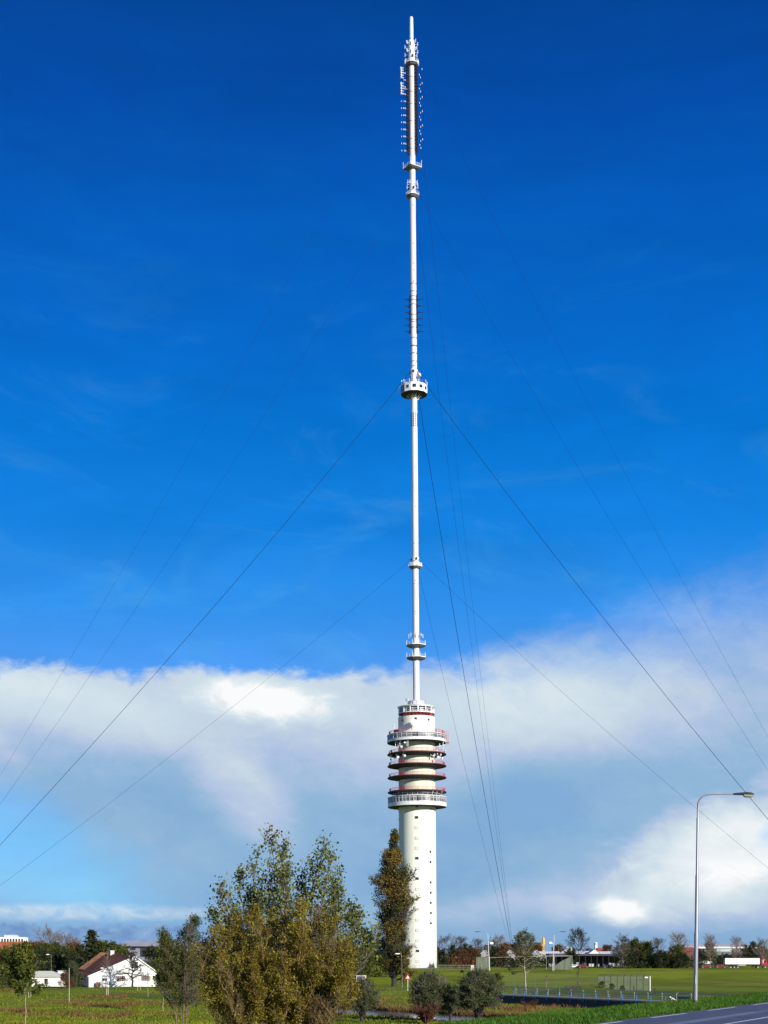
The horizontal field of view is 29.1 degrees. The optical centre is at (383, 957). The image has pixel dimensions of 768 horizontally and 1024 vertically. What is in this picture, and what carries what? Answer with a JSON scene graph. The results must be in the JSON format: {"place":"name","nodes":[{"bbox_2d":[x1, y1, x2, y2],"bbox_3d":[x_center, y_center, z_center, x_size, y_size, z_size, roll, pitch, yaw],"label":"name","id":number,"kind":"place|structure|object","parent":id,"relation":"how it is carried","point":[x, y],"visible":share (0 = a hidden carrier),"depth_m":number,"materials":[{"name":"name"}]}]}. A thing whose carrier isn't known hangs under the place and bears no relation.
{"place":"outdoors","nodes":[
{"label":"outdoors","id":0,"kind":"place"},
{"bbox_2d":[0,963,767,1023],"bbox_3d":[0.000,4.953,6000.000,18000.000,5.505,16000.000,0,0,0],"label":"ground","id":1,"kind":"structure","parent":0,"point":[727,980],"depth_m":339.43,"materials":[{"name":"green plant"}]},
{"bbox_2d":[0,935,27,941],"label":"apartment block","id":2,"kind":"structure","parent":1,"relation":"on","point":[11,938],"depth_m":1500.00,"materials":[{"name":"white concrete"}]},
{"bbox_2d":[0,942,30,953],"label":"farm barn","id":3,"kind":"structure","parent":1,"relation":"on","point":[2,944],"depth_m":446.46,"materials":[{"name":"brick"}]},
{"bbox_2d":[0,946,33,989],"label":"green tree","id":4,"kind":"object","parent":1,"relation":"on","point":[3,956],"visible":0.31,"depth_m":298.71,"materials":[{"name":"green plant"}]},
{"bbox_2d":[0,940,49,1023],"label":"young tree","id":5,"kind":"object","parent":1,"relation":"on","point":[22,955],"visible":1,"depth_m":141.51,"materials":[{"name":"green plant"}]},
{"bbox_2d":[28,957,46,970],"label":"dark tree","id":6,"kind":"object","parent":1,"relation":"on","point":[41,967],"visible":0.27,"depth_m":359.69,"materials":[{"name":"green plant"}]},
{"bbox_2d":[31,945,55,971],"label":"dark tree","id":7,"kind":"object","parent":1,"relation":"on","point":[43,955],"visible":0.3,"depth_m":374.86,"materials":[{"name":"green plant"}]},
{"bbox_2d":[32,971,64,986],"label":"outbuilding","id":8,"kind":"structure","parent":1,"relation":"on","point":[52,978],"depth_m":338.00,"materials":[{"name":"white paint"}]},
{"bbox_2d":[36,941,60,953],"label":"green tree","id":9,"kind":"object","parent":1,"relation":"on","point":[45,945],"visible":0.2,"depth_m":424.00,"materials":[{"name":"green plant"}]},
{"bbox_2d":[34,922,63,944],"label":"bare tree","id":10,"kind":"object","parent":1,"relation":"on","point":[48,932],"visible":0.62,"depth_m":469.21,"materials":[{"name":"plant"}]},
{"bbox_2d":[46,940,79,959],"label":"green tree","id":11,"kind":"object","parent":1,"relation":"on","point":[55,945],"visible":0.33,"depth_m":413.57,"materials":[{"name":"green plant"}]},
{"bbox_2d":[39,948,87,979],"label":"bare tree","id":12,"kind":"object","parent":1,"relation":"on","point":[59,964],"visible":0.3,"depth_m":379.31,"materials":[{"name":"green plant"}]},
{"bbox_2d":[52,931,74,945],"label":"bare tree","id":13,"kind":"object","parent":1,"relation":"on","point":[66,938],"visible":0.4,"depth_m":479.76,"materials":[{"name":"plant"}]},
{"bbox_2d":[57,972,69,987],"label":"tree","id":14,"kind":"object","parent":1,"relation":"on","point":[63,975],"visible":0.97,"depth_m":317.68,"materials":[{"name":"brown plant"}]},
{"bbox_2d":[54,948,80,974],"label":"dark tree","id":15,"kind":"object","parent":1,"relation":"on","point":[70,953],"visible":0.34,"depth_m":384.44,"materials":[{"name":"green plant"}]},
{"bbox_2d":[59,960,83,987],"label":"willow bush","id":16,"kind":"object","parent":1,"relation":"on","point":[72,965],"visible":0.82,"depth_m":321.74,"materials":[{"name":"green plant"}]},
{"bbox_2d":[65,941,83,956],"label":"autumn tree","id":17,"kind":"object","parent":1,"relation":"on","point":[72,944],"visible":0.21,"depth_m":438.67,"materials":[{"name":"plant"}]},
{"bbox_2d":[67,943,86,962],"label":"dark tree","id":18,"kind":"object","parent":1,"relation":"on","point":[78,947],"visible":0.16,"depth_m":399.40,"materials":[{"name":"green plant"}]},
{"bbox_2d":[75,928,104,981],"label":"spruce tree","id":19,"kind":"object","parent":1,"relation":"on","point":[90,942],"visible":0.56,"depth_m":365.43,"materials":[{"name":"green plant"}]},
{"bbox_2d":[94,939,117,954],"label":"green tree","id":20,"kind":"object","parent":1,"relation":"on","point":[103,943],"visible":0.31,"depth_m":428.93,"materials":[{"name":"green plant"}]},
{"bbox_2d":[77,951,155,986],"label":"farmhouse","id":21,"kind":"object","parent":1,"relation":"on","point":[92,972],"visible":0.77,"depth_m":334.62,"materials":[{"name":"white paint"}]},
{"bbox_2d":[114,945,129,954],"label":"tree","id":22,"kind":"object","parent":1,"relation":"on","point":[120,950],"visible":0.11,"depth_m":441.19,"materials":[{"name":"green plant"}]},
{"bbox_2d":[109,940,136,954],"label":"green tree","id":23,"kind":"object","parent":1,"relation":"on","point":[115,944],"visible":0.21,"depth_m":449.03,"materials":[{"name":"green plant"}]},
{"bbox_2d":[116,951,152,986],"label":"apple tree","id":24,"kind":"object","parent":1,"relation":"on","point":[131,960],"visible":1,"depth_m":325.80,"materials":[{"name":"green plant"}]},
{"bbox_2d":[140,945,156,966],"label":"dark tree","id":25,"kind":"object","parent":1,"relation":"on","point":[148,952],"visible":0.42,"depth_m":418.89,"materials":[{"name":"green plant"}]},
{"bbox_2d":[152,956,168,1010],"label":"young tree","id":26,"kind":"object","parent":1,"relation":"on","point":[155,976],"visible":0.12,"depth_m":181.97,"materials":[{"name":"green plant"}]},
{"bbox_2d":[123,941,203,964],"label":"concrete building","id":27,"kind":"structure","parent":1,"relation":"on","point":[138,947],"depth_m":601.00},
{"bbox_2d":[150,912,207,1023],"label":"willow tree","id":28,"kind":"object","parent":1,"relation":"on","point":[173,968],"visible":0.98,"depth_m":99.45,"materials":[{"name":"green plant"}]},
{"bbox_2d":[185,896,362,1023],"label":"olive shrub","id":29,"kind":"object","parent":1,"relation":"on","point":[298,979],"visible":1,"depth_m":71.14,"materials":[{"name":"green plant"}]},
{"bbox_2d":[202,822,381,1018],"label":"aspen tree","id":30,"kind":"object","parent":1,"relation":"on","point":[347,917],"visible":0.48,"depth_m":79.70,"materials":[{"name":"green plant"}]},
{"bbox_2d":[0,988,584,1018],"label":"dry reeds","id":31,"kind":"object","parent":1,"relation":"on","point":[520,1008],"visible":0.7,"depth_m":188.71,"materials":[{"name":"plant"}]},
{"bbox_2d":[320,954,391,976],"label":"hedge","id":32,"kind":"object","parent":1,"relation":"on","point":[378,973],"visible":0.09,"depth_m":396.45,"materials":[{"name":"green plant"}]},
{"bbox_2d":[191,1000,529,1022],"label":"ditch reeds","id":33,"kind":"object","parent":1,"relation":"on","point":[402,1008],"visible":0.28,"depth_m":170.69,"materials":[{"name":"plant"}]},
{"bbox_2d":[342,974,382,1021],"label":"willow bush","id":34,"kind":"object","parent":1,"relation":"on","point":[366,1000],"visible":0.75,"depth_m":149.28,"materials":[{"name":"green plant"}]},
{"bbox_2d":[351,947,378,979],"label":"green tree","id":35,"kind":"object","parent":1,"relation":"on","point":[364,971],"visible":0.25,"depth_m":379.46,"materials":[{"name":"green plant"}]},
{"bbox_2d":[367,828,420,986],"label":"poplar tree","id":36,"kind":"object","parent":1,"relation":"on","point":[392,882],"visible":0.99,"depth_m":332.22,"materials":[{"name":"green plant"}]},
{"bbox_2d":[387,16,449,967],"bbox_3d":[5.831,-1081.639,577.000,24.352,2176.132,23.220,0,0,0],"label":"broadcast tower","id":37,"kind":"structure","parent":1,"relation":"on","point":[416,799],"depth_m":572.25,"materials":[{"name":"concrete"}]},
{"bbox_2d":[0,375,407,844],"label":"guy cable","id":38,"kind":"object","parent":37,"relation":"attached to","point":[204,617],"visible":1,"depth_m":557.02,"materials":[{"name":"metal"}]},
{"bbox_2d":[1,58,407,773],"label":"guy cable","id":39,"kind":"object","parent":37,"relation":"attached to","point":[227,386],"visible":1,"depth_m":558.08,"materials":[{"name":"metal"}]},
{"bbox_2d":[1,189,408,802],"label":"guy cable","id":40,"kind":"object","parent":37,"relation":"attached to","point":[235,459],"visible":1,"depth_m":556.95,"materials":[{"name":"metal"}]},
{"bbox_2d":[1,559,411,884],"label":"guy cable","id":41,"kind":"object","parent":37,"relation":"attached to","point":[210,724],"visible":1,"depth_m":558.21,"materials":[{"name":"metal"}]},
{"bbox_2d":[416,214,511,939],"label":"guy cable","id":42,"kind":"object","parent":37,"relation":"attached to","point":[460,562],"visible":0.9,"depth_m":652.80,"materials":[{"name":"metal"}]},
{"bbox_2d":[416,96,512,943],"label":"guy cable","id":43,"kind":"object","parent":37,"relation":"attached to","point":[461,507],"visible":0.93,"depth_m":657.33,"materials":[{"name":"metal"}]},
{"bbox_2d":[419,401,510,941],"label":"guy cable","id":44,"kind":"object","parent":37,"relation":"attached to","point":[461,660],"visible":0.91,"depth_m":653.19,"materials":[{"name":"metal"}]},
{"bbox_2d":[415,188,766,768],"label":"guy cable","id":45,"kind":"object","parent":37,"relation":"attached to","point":[594,494],"visible":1,"depth_m":512.27,"materials":[{"name":"metal"}]},
{"bbox_2d":[417,63,765,732],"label":"guy cable","id":46,"kind":"object","parent":37,"relation":"attached to","point":[592,411],"visible":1,"depth_m":511.47,"materials":[{"name":"metal"}]},
{"bbox_2d":[417,372,767,818],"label":"guy cable","id":47,"kind":"object","parent":37,"relation":"attached to","point":[593,605],"visible":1,"depth_m":514.03,"materials":[{"name":"metal"}]},
{"bbox_2d":[434,574,767,867],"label":"guy cable","id":48,"kind":"object","parent":37,"relation":"attached to","point":[596,722],"visible":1,"depth_m":512.64,"materials":[{"name":"metal"}]},
{"bbox_2d":[80,944,767,962],"bbox_3d":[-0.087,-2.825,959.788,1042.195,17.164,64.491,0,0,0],"label":"wood","id":49,"kind":"object","parent":1,"relation":"on","point":[486,947],"visible":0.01,"depth_m":952.12,"materials":[{"name":"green plant"}]},
{"bbox_2d":[409,1000,441,1023],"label":"red stem shrub","id":50,"kind":"object","parent":1,"relation":"on","point":[425,1015],"visible":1,"depth_m":145.74,"materials":[{"name":"orange plant"}]},
{"bbox_2d":[408,966,455,1021],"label":"willow bush","id":51,"kind":"object","parent":1,"relation":"on","point":[429,987],"visible":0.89,"depth_m":150.14,"materials":[{"name":"green plant"}]},
{"bbox_2d":[437,933,454,963],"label":"leafless tree","id":52,"kind":"object","parent":1,"relation":"on","point":[443,940],"visible":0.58,"depth_m":619.61,"materials":[{"name":"grey plant"}]},
{"bbox_2d":[441,987,460,1018],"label":"willow bush","id":53,"kind":"object","parent":1,"relation":"on","point":[453,1006],"visible":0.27,"depth_m":162.27,"materials":[{"name":"green plant"}]},
{"bbox_2d":[444,943,461,965],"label":"dark tree","id":54,"kind":"object","parent":1,"relation":"on","point":[452,949],"visible":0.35,"depth_m":599.28,"materials":[{"name":"green plant"}]},
{"bbox_2d":[436,954,478,967],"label":"hedge","id":55,"kind":"object","parent":1,"relation":"on","point":[441,960],"visible":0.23,"depth_m":576.25,"materials":[{"name":"green plant"}]},
{"bbox_2d":[446,934,468,950],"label":"leafless tree","id":56,"kind":"object","parent":1,"relation":"on","point":[460,940],"visible":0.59,"depth_m":639.41,"materials":[{"name":"grey plant"}]},
{"bbox_2d":[453,949,466,966],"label":"tree","id":57,"kind":"object","parent":1,"relation":"on","point":[459,953],"visible":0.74,"depth_m":559.32,"materials":[{"name":"brown plant"}]},
{"bbox_2d":[446,956,475,968],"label":"hedge","id":58,"kind":"object","parent":1,"relation":"on","point":[465,962],"visible":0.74,"depth_m":549.45,"materials":[{"name":"orange plant"}]},
{"bbox_2d":[462,947,480,965],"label":"tree","id":59,"kind":"object","parent":1,"relation":"on","point":[472,951],"visible":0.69,"depth_m":568.77,"materials":[{"name":"brown plant"}]},
{"bbox_2d":[470,937,483,955],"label":"leafless tree","id":60,"kind":"object","parent":1,"relation":"on","point":[478,944],"visible":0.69,"depth_m":659.46,"materials":[{"name":"grey plant"}]},
{"bbox_2d":[452,966,506,1018],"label":"willow bush","id":61,"kind":"object","parent":1,"relation":"on","point":[477,990],"visible":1,"depth_m":148.11,"materials":[{"name":"green plant"}]},
{"bbox_2d":[476,957,489,969],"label":"net screen","id":62,"kind":"object","parent":1,"relation":"on","point":[481,962],"visible":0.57,"depth_m":457.85,"materials":[{"name":"fabric"}]},
{"bbox_2d":[487,945,501,963],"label":"dark tree","id":63,"kind":"object","parent":1,"relation":"on","point":[493,951],"visible":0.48,"depth_m":638.66,"materials":[{"name":"green plant"}]},
{"bbox_2d":[490,973,504,988],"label":"green tree","id":64,"kind":"object","parent":1,"relation":"on","point":[497,977],"visible":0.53,"depth_m":299.35,"materials":[{"name":"green plant"}]},
{"bbox_2d":[496,941,513,951],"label":"autumn tree","id":65,"kind":"object","parent":1,"relation":"on","point":[504,946],"visible":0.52,"depth_m":658.60,"materials":[{"name":"brown plant"}]},
{"bbox_2d":[507,943,523,960],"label":"autumn tree","id":66,"kind":"object","parent":1,"relation":"on","point":[517,946],"visible":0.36,"depth_m":668.97,"materials":[{"name":"brown plant"}]},
{"bbox_2d":[485,953,552,967],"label":"hedge","id":67,"kind":"object","parent":1,"relation":"on","point":[502,964],"visible":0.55,"depth_m":591.25,"materials":[{"name":"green plant"}]},
{"bbox_2d":[502,927,544,988],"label":"leafy tree","id":68,"kind":"object","parent":1,"relation":"on","point":[521,937],"visible":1,"depth_m":311.87,"materials":[{"name":"green plant"}]},
{"bbox_2d":[502,979,597,979],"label":"wire fence","id":69,"kind":"object","parent":1,"relation":"on","point":[549,979],"visible":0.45,"depth_m":299.99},
{"bbox_2d":[554,956,570,970],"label":"net screen","id":70,"kind":"object","parent":1,"relation":"on","point":[564,964],"visible":0.88,"depth_m":460.08,"materials":[{"name":"fabric"}]},
{"bbox_2d":[564,947,577,963],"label":"dark tree","id":71,"kind":"object","parent":1,"relation":"on","point":[572,952],"visible":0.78,"depth_m":599.02,"materials":[{"name":"green plant"}]},
{"bbox_2d":[564,926,590,985],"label":"crowned tree","id":72,"kind":"object","parent":1,"relation":"on","point":[580,935],"visible":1,"depth_m":307.90,"materials":[{"name":"green plant"}]},
{"bbox_2d":[546,954,632,966],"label":"depot shed","id":73,"kind":"structure","parent":1,"relation":"on","point":[595,959],"depth_m":611.45,"materials":[{"name":"metal"}]},
{"bbox_2d":[498,986,703,1008],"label":"footbridge","id":74,"kind":"object","parent":1,"relation":"on","point":[514,997],"visible":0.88,"depth_m":204.11,"materials":[{"name":"metal"}]},
{"bbox_2d":[609,942,635,967],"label":"green tree","id":75,"kind":"object","parent":1,"relation":"on","point":[617,959],"visible":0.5,"depth_m":568.94,"materials":[{"name":"green plant"}]},
{"bbox_2d":[607,932,639,968],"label":"leafless tree","id":76,"kind":"object","parent":1,"relation":"on","point":[621,939],"visible":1,"depth_m":559.30,"materials":[{"name":"grey plant"}]},
{"bbox_2d":[598,974,651,990],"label":"chainlink fence","id":77,"kind":"object","parent":1,"relation":"on","point":[641,983],"visible":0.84,"depth_m":288.00,"materials":[{"name":"metal"}]},
{"bbox_2d":[624,948,643,967],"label":"dark tree","id":78,"kind":"object","parent":1,"relation":"on","point":[636,956],"visible":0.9,"depth_m":559.30,"materials":[{"name":"green plant"}]},
{"bbox_2d":[624,937,652,964],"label":"green tree","id":79,"kind":"object","parent":1,"relation":"on","point":[636,941],"visible":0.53,"depth_m":573.53,"materials":[{"name":"green plant"}]},
{"bbox_2d":[633,941,657,967],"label":"green tree","id":80,"kind":"object","parent":1,"relation":"on","point":[646,946],"visible":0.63,"depth_m":568.90,"materials":[{"name":"green plant"}]},
{"bbox_2d":[643,950,658,967],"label":"dark tree","id":81,"kind":"object","parent":1,"relation":"on","point":[649,955],"visible":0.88,"depth_m":554.53,"materials":[{"name":"green plant"}]},
{"bbox_2d":[653,937,666,958],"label":"leafless tree","id":82,"kind":"object","parent":1,"relation":"on","point":[657,941],"visible":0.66,"depth_m":574.58,"materials":[{"name":"grey plant"}]},
{"bbox_2d":[652,949,669,967],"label":"dark tree","id":83,"kind":"object","parent":1,"relation":"on","point":[664,957],"visible":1,"depth_m":549.01,"materials":[{"name":"green plant"}]},
{"bbox_2d":[630,958,693,968],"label":"hedge","id":84,"kind":"object","parent":1,"relation":"on","point":[655,966],"visible":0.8,"depth_m":553.41,"materials":[{"name":"green plant"}]},
{"bbox_2d":[663,944,687,967],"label":"green tree","id":85,"kind":"object","parent":1,"relation":"on","point":[678,948],"visible":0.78,"depth_m":554.29,"materials":[{"name":"green plant"}]},
{"bbox_2d":[666,929,693,955],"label":"bare tree","id":86,"kind":"object","parent":1,"relation":"on","point":[678,940],"visible":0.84,"depth_m":559.12,"materials":[{"name":"plant"}]},
{"bbox_2d":[673,951,689,968],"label":"dark tree","id":87,"kind":"object","parent":1,"relation":"on","point":[682,957],"visible":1,"depth_m":547.08,"materials":[{"name":"green plant"}]},
{"bbox_2d":[693,947,708,965],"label":"dark tree","id":88,"kind":"object","parent":1,"relation":"on","point":[701,955],"visible":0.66,"depth_m":573.74,"materials":[{"name":"green plant"}]},
{"bbox_2d":[675,993,735,999],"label":"guard rail","id":89,"kind":"object","parent":1,"relation":"on","point":[682,997],"visible":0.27,"depth_m":192.69,"materials":[{"name":"metal"}]},
{"bbox_2d":[704,942,716,967],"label":"green tree","id":90,"kind":"object","parent":1,"relation":"on","point":[712,962],"visible":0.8,"depth_m":564.51,"materials":[{"name":"green plant"}]},
{"bbox_2d":[704,933,720,965],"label":"bare tree","id":91,"kind":"object","parent":1,"relation":"on","point":[709,946],"visible":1,"depth_m":559.79,"materials":[{"name":"plant"}]},
{"bbox_2d":[676,944,756,964],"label":"warehouse","id":92,"kind":"structure","parent":1,"relation":"on","point":[724,948],"depth_m":700.00,"materials":[{"name":"white metal"}]},
{"bbox_2d":[693,792,753,1001],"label":"street lamp","id":93,"kind":"object","parent":1,"relation":"on","point":[695,984],"visible":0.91,"depth_m":71.93,"materials":[{"name":"metal"}]},
{"bbox_2d":[727,935,746,965],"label":"bare tree","id":94,"kind":"object","parent":1,"relation":"on","point":[736,942],"visible":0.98,"depth_m":589.82,"materials":[{"name":"plant"}]},
{"bbox_2d":[723,958,766,967],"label":"truck","id":95,"kind":"object","parent":1,"relation":"on","point":[744,961],"visible":0.89,"depth_m":558.75,"materials":[{"name":"metal"}]},
{"bbox_2d":[739,943,754,965],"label":"dark tree","id":96,"kind":"object","parent":1,"relation":"on","point":[747,949],"visible":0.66,"depth_m":638.89,"materials":[{"name":"green plant"}]},
{"bbox_2d":[749,940,760,965],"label":"dark tree","id":97,"kind":"object","parent":1,"relation":"on","point":[753,943],"visible":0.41,"depth_m":638.94,"materials":[{"name":"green plant"}]},
{"bbox_2d":[751,936,767,967],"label":"bare tree","id":98,"kind":"object","parent":1,"relation":"on","point":[759,951],"visible":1,"depth_m":559.95,"materials":[{"name":"plant"}]},
{"bbox_2d":[751,946,767,967],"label":"green tree","id":99,"kind":"object","parent":1,"relation":"on","point":[760,955],"visible":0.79,"depth_m":564.30,"materials":[{"name":"green plant"}]},
{"bbox_2d":[0,0,767,953],"label":"sky","id":100,"kind":"structure","parent":0,"point":[167,167],"materials":[{"name":"blue"}]},
{"bbox_2d":[329,1008,489,1020],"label":"water","id":101,"kind":"structure","parent":0,"point":[413,1015],"depth_m":174.46,"materials":[{"name":"liquid"}]},
{"bbox_2d":[381,966,519,991],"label":"path","id":102,"kind":"structure","parent":0,"point":[435,968],"depth_m":533.93,"materials":[{"name":"concrete"}]},
{"bbox_2d":[426,991,767,1023],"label":"verge grass","id":103,"kind":"structure","parent":0,"point":[614,1012],"depth_m":58.34,"materials":[{"name":"green plant"}]},
{"bbox_2d":[594,1002,767,1023],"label":"road","id":104,"kind":"structure","parent":0,"point":[736,1014],"depth_m":53.98,"materials":[{"name":"asphalt"}]},
{"bbox_2d":[602,1003,767,1023],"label":"road markings","id":105,"kind":"object","parent":104,"relation":"on","point":[706,1010],"visible":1,"depth_m":53.85,"materials":[{"name":"paint"}]},
{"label":"anchor block","id":106,"kind":"object","parent":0,"visible":0},
{"bbox_2d":[419,574,506,934],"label":"guy cable","id":107,"kind":"object","parent":106,"relation":"attached to","point":[460,749],"visible":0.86,"depth_m":647.41,"materials":[{"name":"metal"}]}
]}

